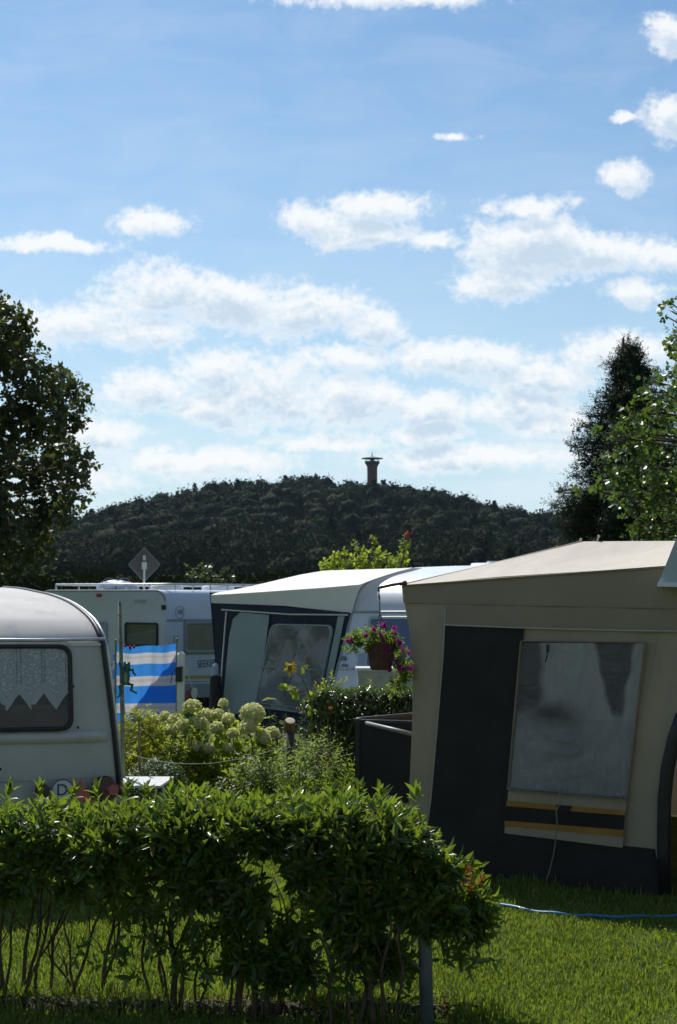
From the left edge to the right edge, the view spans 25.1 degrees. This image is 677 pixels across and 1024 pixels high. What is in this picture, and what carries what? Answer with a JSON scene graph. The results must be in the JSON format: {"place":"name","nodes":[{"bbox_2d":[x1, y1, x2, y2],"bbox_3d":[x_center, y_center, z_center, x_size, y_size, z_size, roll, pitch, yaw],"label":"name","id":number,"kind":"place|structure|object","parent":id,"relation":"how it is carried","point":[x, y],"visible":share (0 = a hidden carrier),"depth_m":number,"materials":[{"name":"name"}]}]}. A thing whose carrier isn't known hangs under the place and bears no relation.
{"place":"outdoors","nodes":[
{"label":"outdoors","id":0,"kind":"place"},
{"bbox_2d":[0,0,676,519],"label":"sky","id":1,"kind":"structure","parent":0,"point":[271,239],"materials":[{"name":"blue"}]},
{"bbox_2d":[0,697,676,1023],"bbox_3d":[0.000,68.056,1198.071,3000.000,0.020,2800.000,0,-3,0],"label":"ground","id":2,"kind":"structure","parent":0,"point":[673,852],"depth_m":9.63,"materials":[{"name":"plant"}]},
{"bbox_2d":[0,289,103,585],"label":"oak tree","id":3,"kind":"object","parent":2,"relation":"on","point":[16,342],"visible":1,"depth_m":26.82,"materials":[{"name":"green plant"}]},
{"bbox_2d":[0,586,123,808],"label":"caravan","id":4,"kind":"object","parent":2,"relation":"on","point":[59,730],"visible":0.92,"depth_m":11.52,"materials":[{"name":"metal"}]},
{"bbox_2d":[0,644,73,731],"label":"window frame","id":5,"kind":"structure","parent":4,"relation":"in","point":[2,646],"depth_m":11.46,"materials":[{"name":"rubber"}]},
{"bbox_2d":[0,776,133,993],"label":"hedge shrub","id":6,"kind":"object","parent":2,"relation":"on","point":[42,838],"visible":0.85,"depth_m":7.87,"materials":[{"name":"green plant"}]},
{"bbox_2d":[26,775,181,995],"bbox_3d":[-1.220,1.994,8.017,0.946,1.247,0.878,0,-3,0],"label":"hedge shrub","id":7,"kind":"object","parent":2,"relation":"on","point":[114,842],"visible":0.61,"depth_m":7.78,"materials":[{"name":"green plant"}]},
{"bbox_2d":[113,638,178,739],"bbox_3d":[-2.802,2.518,20.978,1.237,1.575,0.467,-2,-4,33],"label":"windbreak","id":8,"kind":"object","parent":2,"relation":"on","point":[154,669],"visible":0.78,"depth_m":20.87,"materials":[{"name":"fabric"}]},
{"bbox_2d":[123,777,173,798],"bbox_3d":[-1.657,2.526,12.500,0.539,0.630,0.618,0,-3,0],"label":"folding table","id":9,"kind":"object","parent":2,"relation":"on","point":[160,782],"visible":0.34,"depth_m":12.56,"materials":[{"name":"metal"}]},
{"bbox_2d":[45,583,258,705],"bbox_3d":[-3.054,2.822,31.836,3.002,2.634,6.345,-2,-4,28],"label":"caravan","id":10,"kind":"object","parent":2,"relation":"on","point":[160,614],"visible":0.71,"depth_m":29.05,"materials":[{"name":"grey"}]},
{"bbox_2d":[98,622,106,639],"bbox_3d":[-4.715,2.330,29.174,0.680,0.465,0.045,-2,-4,28],"label":"window frame","id":11,"kind":"structure","parent":10,"relation":"in","point":[98,622],"depth_m":29.01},
{"bbox_2d":[99,622,106,633],"bbox_3d":[-4.711,2.331,29.181,0.680,0.465,0.028,-2,-4,28],"label":"window pane","id":12,"kind":"structure","parent":10,"relation":"in","point":[102,625],"depth_m":29.05,"materials":[{"name":"grey glass"}]},
{"bbox_2d":[96,578,138,588],"bbox_3d":[-4.364,1.415,30.084,0.950,0.233,0.560,-2,-4,28],"label":"roof vent","id":13,"kind":"object","parent":10,"relation":"on","point":[119,587],"visible":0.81,"depth_m":29.88,"materials":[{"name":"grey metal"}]},
{"bbox_2d":[124,622,157,645],"bbox_3d":[-3.714,2.303,28.642,0.760,0.450,0.045,-2,-4,28],"label":"window frame","id":14,"kind":"structure","parent":10,"relation":"in","point":[126,623],"depth_m":28.65,"materials":[{"name":"plastic"}]},
{"bbox_2d":[128,548,159,589],"bbox_3d":[-3.781,1.103,29.629,0.620,0.827,0.136,0,-3,-9],"label":"satellite antenna","id":15,"kind":"object","parent":10,"relation":"on","point":[144,564],"visible":1,"depth_m":29.66,"materials":[{"name":"grey metal"}]},
{"bbox_2d":[184,621,214,653],"bbox_3d":[-2.492,2.455,29.773,0.045,0.675,1.861,-2,-4,28],"label":"window frame","id":16,"kind":"structure","parent":10,"relation":"in","point":[186,623],"depth_m":29.17,"materials":[{"name":"grey"}]},
{"bbox_2d":[170,652,204,732],"bbox_3d":[-1.969,2.610,20.936,0.175,1.387,0.960,-2,-4,30],"label":"white post","id":17,"kind":"object","parent":2,"relation":"on","point":[180,673],"visible":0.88,"depth_m":20.64,"materials":[{"name":"plastic"}]},
{"bbox_2d":[0,565,383,591],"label":"undergrowth","id":18,"kind":"object","parent":2,"relation":"on","point":[41,581],"visible":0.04,"depth_m":56.67,"materials":[{"name":"green plant"}]},
{"bbox_2d":[184,562,234,589],"bbox_3d":[-3.197,2.734,37.827,1.327,3.006,0.868,0,-3,0],"label":"young tree","id":19,"kind":"object","parent":2,"relation":"on","point":[207,578],"visible":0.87,"depth_m":37.90,"materials":[{"name":"green plant"}]},
{"bbox_2d":[209,663,220,722],"bbox_3d":[-2.083,3.067,25.770,0.200,1.007,0.200,0,-3,0],"label":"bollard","id":20,"kind":"object","parent":2,"relation":"on","point":[215,687],"visible":0.77,"depth_m":25.69,"materials":[{"name":"black metal"}]},
{"bbox_2d":[0,996,445,1018],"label":"hedge soil","id":21,"kind":"structure","parent":2,"relation":"on","point":[233,1012],"depth_m":7.89,"materials":[{"name":"brown soil"}]},
{"bbox_2d":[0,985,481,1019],"bbox_3d":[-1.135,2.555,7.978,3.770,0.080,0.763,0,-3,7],"label":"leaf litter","id":22,"kind":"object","parent":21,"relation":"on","point":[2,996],"visible":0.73,"depth_m":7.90,"materials":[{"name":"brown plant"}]},
{"bbox_2d":[86,775,506,1023],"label":"hedge shrub","id":23,"kind":"object","parent":2,"relation":"on","point":[352,861],"visible":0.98,"depth_m":7.64,"materials":[{"name":"green plant"}]},
{"bbox_2d":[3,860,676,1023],"bbox_3d":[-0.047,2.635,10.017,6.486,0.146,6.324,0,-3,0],"label":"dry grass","id":24,"kind":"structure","parent":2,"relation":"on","point":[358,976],"depth_m":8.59,"materials":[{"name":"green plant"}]},
{"bbox_2d":[32,912,672,1023],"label":"clover","id":25,"kind":"object","parent":2,"relation":"on","point":[79,943],"visible":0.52,"depth_m":8.31,"materials":[{"name":"green plant"}]},
{"bbox_2d":[319,534,409,570],"bbox_3d":[0.562,2.261,33.934,2.111,3.520,0.972,0,-3,0],"label":"young tree","id":26,"kind":"object","parent":2,"relation":"on","point":[332,564],"visible":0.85,"depth_m":33.93,"materials":[{"name":"green plant"}]},
{"bbox_2d":[355,713,411,806],"bbox_3d":[0.478,2.273,12.887,0.667,1.077,0.976,0,-3,-7],"label":"folding screen","id":27,"kind":"object","parent":2,"relation":"on","point":[382,748],"visible":0.41,"depth_m":12.73,"materials":[{"name":"fabric"}]},
{"bbox_2d":[355,666,412,714],"bbox_3d":[0.666,2.789,21.880,0.840,1.114,0.560,0,-3,0],"label":"utility box","id":28,"kind":"object","parent":2,"relation":"on","point":[380,678],"visible":0.25,"depth_m":21.65,"materials":[{"name":"plastic"}]},
{"bbox_2d":[394,530,411,567],"bbox_3d":[1.406,2.184,33.396,0.445,3.615,0.478,0,-3,0],"label":"young tree","id":29,"kind":"object","parent":2,"relation":"on","point":[402,553],"visible":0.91,"depth_m":33.42,"materials":[{"name":"green plant"}]},
{"bbox_2d":[331,565,479,707],"bbox_3d":[2.653,2.247,25.955,2.303,2.663,6.372,-2,-4,36],"label":"caravan","id":30,"kind":"object","parent":2,"relation":"on","point":[365,610],"visible":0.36,"depth_m":24.27,"materials":[{"name":"grey"}]},
{"bbox_2d":[210,568,413,726],"bbox_3d":[0.343,2.382,26.952,3.310,2.725,4.331,-2,-4,36],"label":"caravan awning","id":31,"kind":"object","parent":30,"relation":"attached to","point":[263,633],"visible":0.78,"depth_m":25.39,"materials":[{"name":"grey fabric"}]},
{"bbox_2d":[223,612,268,713],"bbox_3d":[-1.579,2.603,25.739,1.031,1.809,0.017,-2,-4,36],"label":"door panel","id":32,"kind":"structure","parent":31,"relation":"in","point":[248,632],"depth_m":25.76,"materials":[{"name":"fabric"}]},
{"bbox_2d":[254,624,332,713],"bbox_3d":[-0.751,2.582,25.120,1.595,1.468,0.101,-2,-4,36],"label":"window frame","id":33,"kind":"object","parent":31,"relation":"in","point":[330,627],"depth_m":25.15,"materials":[{"name":"plastic"}]},
{"bbox_2d":[357,653,364,665],"bbox_3d":[0.379,2.344,23.955,0.215,0.237,0.127,-2,-4,35],"label":"hatch window","id":34,"kind":"structure","parent":30,"relation":"in","point":[361,657],"depth_m":23.97,"materials":[{"name":"glass"}]},
{"bbox_2d":[364,616,406,665],"bbox_3d":[1.073,2.036,23.631,1.689,0.845,0.414,-2,-4,35],"label":"window frame","id":35,"kind":"structure","parent":30,"relation":"in","point":[371,617],"depth_m":24.03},
{"bbox_2d":[418,829,433,1023],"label":"metal post","id":36,"kind":"object","parent":2,"relation":"on","point":[425,985],"visible":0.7,"depth_m":7.62,"materials":[{"name":"metal"}]},
{"bbox_2d":[471,561,496,565],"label":"caravan","id":37,"kind":"object","parent":2,"relation":"on","point":[476,564],"visible":0.09,"depth_m":40.23,"materials":[{"name":"white plastic"}]},
{"bbox_2d":[499,903,676,918],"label":"garden hose","id":38,"kind":"object","parent":2,"relation":"on","point":[577,915],"visible":0.54,"depth_m":10.14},
{"bbox_2d":[540,331,676,548],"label":"spruce tree","id":39,"kind":"object","parent":2,"relation":"on","point":[590,516],"visible":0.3,"depth_m":37.80,"materials":[{"name":"green plant"}]},
{"bbox_2d":[570,295,676,540],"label":"lime tree","id":40,"kind":"object","parent":2,"relation":"on","point":[663,496],"visible":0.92,"depth_m":19.77,"materials":[{"name":"green plant"}]},
{"bbox_2d":[657,538,676,586],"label":"caravan","id":41,"kind":"object","parent":2,"relation":"on","point":[668,578],"visible":0.88,"depth_m":10.69,"materials":[{"name":"metal"}]},
{"bbox_2d":[400,535,676,895],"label":"caravan awning","id":42,"kind":"object","parent":41,"relation":"attached to","point":[544,723],"visible":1,"depth_m":11.40,"materials":[{"name":"beige fabric"}]},
{"bbox_2d":[340,580,415,698],"bbox_3d":[0.316,1.017,12.116,0.604,0.945,0.280,0,-3,0],"label":"hanging basket","id":43,"kind":"object","parent":42,"relation":"hanging from","point":[380,648],"visible":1,"depth_m":12.05,"materials":[{"name":"brown plant"}]},
{"bbox_2d":[428,626,523,876],"bbox_3d":[1.044,1.821,11.745,0.897,1.931,0.015,-2,-4,36],"label":"door panel","id":44,"kind":"structure","parent":42,"relation":"in","point":[469,797],"depth_m":11.74,"materials":[{"name":"fabric"}]},
{"bbox_2d":[507,640,646,799],"bbox_3d":[1.746,1.520,11.245,1.133,1.143,0.040,-2,-4,36],"label":"window frame","id":45,"kind":"structure","parent":42,"relation":"in","point":[644,643],"depth_m":11.21,"materials":[{"name":"plastic"}]},
{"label":"flower bed soil","id":46,"kind":"structure","parent":2,"relation":"on","visible":0},
{"bbox_2d":[118,602,125,801],"bbox_3d":[-1.826,1.807,12.820,0.086,2.100,0.041,0,-3,0],"label":"garden cane","id":47,"kind":"object","parent":46,"relation":"on","point":[122,726],"visible":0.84,"depth_m":12.82,"materials":[{"name":"green wood"}]},
{"bbox_2d":[117,661,136,698],"bbox_3d":[-1.774,1.411,12.800,0.167,0.315,0.055,0,-3,0],"label":"frog ornament","id":48,"kind":"object","parent":47,"relation":"attached to","point":[125,668],"visible":1,"depth_m":12.79,"materials":[{"name":"green"}]},
{"bbox_2d":[125,746,284,763],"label":"plant line","id":49,"kind":"object","parent":47,"relation":"attached to","point":[204,763],"visible":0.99,"depth_m":12.90,"materials":[{"name":"grey fabric"}]},
{"bbox_2d":[137,715,140,801],"bbox_3d":[-1.713,2.312,13.093,0.055,1.121,0.038,0,-3,0],"label":"garden stake","id":50,"kind":"object","parent":46,"relation":"on","point":[139,746],"visible":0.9,"depth_m":13.10,"materials":[{"name":"brown wood"}]},
{"bbox_2d":[118,704,181,797],"bbox_3d":[-1.884,2.412,14.696,0.825,1.105,1.053,0,-3,0],"label":"yellow shrub","id":51,"kind":"object","parent":46,"relation":"on","point":[145,742],"visible":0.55,"depth_m":14.50,"materials":[{"name":"green plant"}]},
{"bbox_2d":[126,755,190,803],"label":"box shrub","id":52,"kind":"object","parent":46,"relation":"on","point":[149,768],"visible":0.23,"depth_m":13.12,"materials":[{"name":"green plant"}]},
{"bbox_2d":[134,719,230,796],"bbox_3d":[-1.480,2.495,14.471,0.874,1.051,0.991,-3,-4,44],"label":"yellow shrub","id":53,"kind":"object","parent":46,"relation":"on","point":[166,754],"visible":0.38,"depth_m":14.33,"materials":[{"name":"green plant"}]},
{"bbox_2d":[147,699,220,793],"bbox_3d":[-1.496,2.384,14.743,0.794,1.167,1.001,0,-3,0],"label":"hydrangea","id":54,"kind":"object","parent":46,"relation":"on","point":[201,718],"visible":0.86,"depth_m":14.60,"materials":[{"name":"green plant"}]},
{"bbox_2d":[203,698,253,794],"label":"hydrangea","id":55,"kind":"object","parent":46,"relation":"on","point":[221,732],"visible":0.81,"depth_m":14.37,"materials":[{"name":"green plant"}]},
{"bbox_2d":[190,776,268,797],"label":"bed shrub","id":56,"kind":"object","parent":46,"relation":"on","point":[230,784],"visible":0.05,"depth_m":13.24,"materials":[{"name":"green plant"}]},
{"bbox_2d":[218,746,299,801],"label":"bed shrub","id":57,"kind":"object","parent":46,"relation":"on","point":[258,775],"visible":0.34,"depth_m":13.40,"materials":[{"name":"green plant"}]},
{"bbox_2d":[236,702,285,792],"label":"hydrangea","id":58,"kind":"object","parent":46,"relation":"on","point":[252,716],"visible":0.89,"depth_m":14.21,"materials":[{"name":"green plant"}]},
{"bbox_2d":[262,697,281,729],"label":"young plant","id":59,"kind":"object","parent":46,"relation":"on","point":[267,698],"visible":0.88,"depth_m":15.30,"materials":[{"name":"green plant"}]},
{"bbox_2d":[284,717,294,786],"bbox_3d":[-0.438,2.362,13.523,0.092,1.068,0.147,1,-3,-15],"label":"wooden post","id":60,"kind":"object","parent":46,"relation":"on","point":[289,724],"visible":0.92,"depth_m":13.48,"materials":[{"name":"wood"}]},
{"bbox_2d":[240,713,339,790],"bbox_3d":[-0.459,2.463,14.517,0.953,1.106,0.823,0,-3,0],"label":"bed shrub","id":61,"kind":"object","parent":46,"relation":"on","point":[305,731],"visible":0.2,"depth_m":14.49,"materials":[{"name":"green plant"}]},
{"bbox_2d":[277,662,316,766],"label":"sunflower","id":62,"kind":"object","parent":46,"relation":"on","point":[291,668],"visible":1,"depth_m":14.91,"materials":[{"name":"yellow plant"}]},
{"bbox_2d":[269,726,354,796],"bbox_3d":[-0.167,2.388,13.091,0.874,1.064,0.969,0,-3,0],"label":"bed shrub","id":63,"kind":"object","parent":46,"relation":"on","point":[313,788],"visible":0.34,"depth_m":13.06,"materials":[{"name":"green plant"}]},
{"bbox_2d":[311,721,335,788],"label":"dried stalks","id":64,"kind":"object","parent":46,"relation":"on","point":[318,743],"visible":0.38,"depth_m":13.81,"materials":[{"name":"green plant"}]},
{"bbox_2d":[299,683,412,791],"bbox_3d":[0.324,2.464,16.380,1.498,1.214,0.852,0,-3,0],"label":"clipped hedge","id":65,"kind":"object","parent":46,"relation":"on","point":[353,696],"visible":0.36,"depth_m":16.07,"materials":[{"name":"green plant"}]},
{"bbox_2d":[312,669,371,782],"bbox_3d":[0.038,2.332,15.892,0.637,1.392,0.183,0,-3,0],"label":"yellow shrub","id":66,"kind":"object","parent":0,"point":[318,690],"visible":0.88,"depth_m":15.90,"materials":[{"name":"green plant"}]},
{"bbox_3d":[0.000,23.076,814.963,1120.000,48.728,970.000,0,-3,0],"label":"hill","id":67,"kind":"structure","parent":0,"visible":0},
{"bbox_2d":[2,473,578,587],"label":"forest","id":68,"kind":"object","parent":67,"relation":"on","point":[305,525],"visible":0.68,"depth_m":510.50,"materials":[{"name":"green plant"}]},
{"bbox_2d":[361,454,382,484],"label":"lookout tower","id":69,"kind":"structure","parent":67,"relation":"on","point":[372,465],"depth_m":770.04,"materials":[{"name":"brick"}]}
]}

